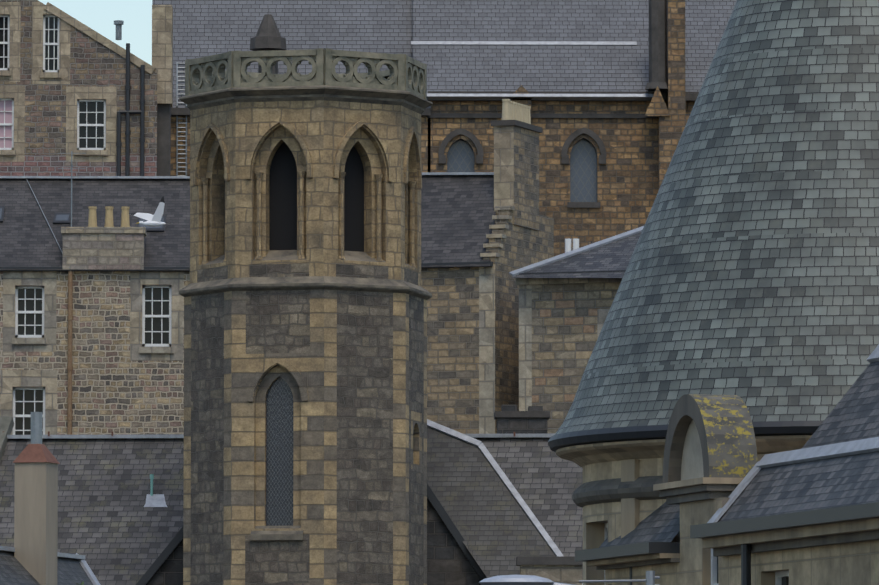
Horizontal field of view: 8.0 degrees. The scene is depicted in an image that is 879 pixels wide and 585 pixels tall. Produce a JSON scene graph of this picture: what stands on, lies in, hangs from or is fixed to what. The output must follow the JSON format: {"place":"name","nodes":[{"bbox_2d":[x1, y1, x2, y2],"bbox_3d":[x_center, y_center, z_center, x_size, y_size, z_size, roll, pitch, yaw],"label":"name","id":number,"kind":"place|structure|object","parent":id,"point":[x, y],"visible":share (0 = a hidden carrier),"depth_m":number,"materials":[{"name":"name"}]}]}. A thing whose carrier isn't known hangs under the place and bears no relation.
{"place":"outdoors","nodes":[
{"label":"outdoors","id":0,"kind":"place"},
{"bbox_2d":[0,412,100,584],"bbox_3d":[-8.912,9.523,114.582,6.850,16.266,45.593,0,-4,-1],"label":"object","id":1,"kind":"structure","parent":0,"point":[33,556],"depth_m":107.05,"materials":[{"name":"stone"}]},
{"bbox_2d":[0,0,172,175],"bbox_3d":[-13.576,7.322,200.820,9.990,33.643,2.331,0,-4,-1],"label":"tenement","id":2,"kind":"structure","parent":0,"point":[69,84],"depth_m":200.92,"materials":[{"name":"brown stone"}]},
{"bbox_2d":[0,151,189,434],"bbox_3d":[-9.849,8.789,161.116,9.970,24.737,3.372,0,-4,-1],"label":"tenement","id":3,"kind":"structure","parent":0,"point":[94,276],"depth_m":160.29,"materials":[{"name":"brown stone"}]},
{"bbox_2d":[38,0,151,65],"label":"sky","id":4,"kind":"structure","parent":0,"point":[99,15],"materials":[{"name":"blue"}]},
{"bbox_2d":[129,197,171,226],"bbox_3d":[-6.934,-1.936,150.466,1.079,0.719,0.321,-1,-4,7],"label":"bird","id":5,"kind":"object","parent":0,"point":[154,220],"visible":1,"depth_m":150.40},
{"bbox_2d":[0,416,582,584],"bbox_3d":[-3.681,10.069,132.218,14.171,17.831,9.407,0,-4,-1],"label":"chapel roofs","id":6,"kind":"structure","parent":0,"point":[500,504],"depth_m":133.58,"materials":[{"name":"grey tile"}]},
{"bbox_2d":[179,48,432,584],"bbox_3d":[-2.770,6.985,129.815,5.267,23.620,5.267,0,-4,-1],"label":"chapel tower","id":7,"kind":"structure","parent":0,"point":[305,294],"depth_m":128.39,"materials":[{"name":"beige stone"}]},
{"bbox_2d":[152,0,736,256],"bbox_3d":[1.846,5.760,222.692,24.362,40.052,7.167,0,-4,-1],"label":"church","id":8,"kind":"structure","parent":0,"point":[607,91],"depth_m":221.45,"materials":[{"name":"stone"}]},
{"bbox_2d":[421,99,643,433],"bbox_3d":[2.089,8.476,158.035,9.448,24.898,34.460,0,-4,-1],"label":"buildings","id":9,"kind":"structure","parent":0,"point":[517,312],"depth_m":148.51,"materials":[{"name":"stone"}]},
{"bbox_2d":[478,571,659,584],"bbox_3d":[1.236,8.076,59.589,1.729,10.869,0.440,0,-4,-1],"label":"street lamp","id":10,"kind":"object","parent":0,"point":[651,577],"visible":1,"depth_m":59.87,"materials":[{"name":"grey metal"}]},
{"bbox_2d":[548,0,878,584],"bbox_3d":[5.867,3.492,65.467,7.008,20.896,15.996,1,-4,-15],"label":"turret building","id":11,"kind":"structure","parent":0,"point":[719,425],"depth_m":67.76,"materials":[{"name":"stone"}]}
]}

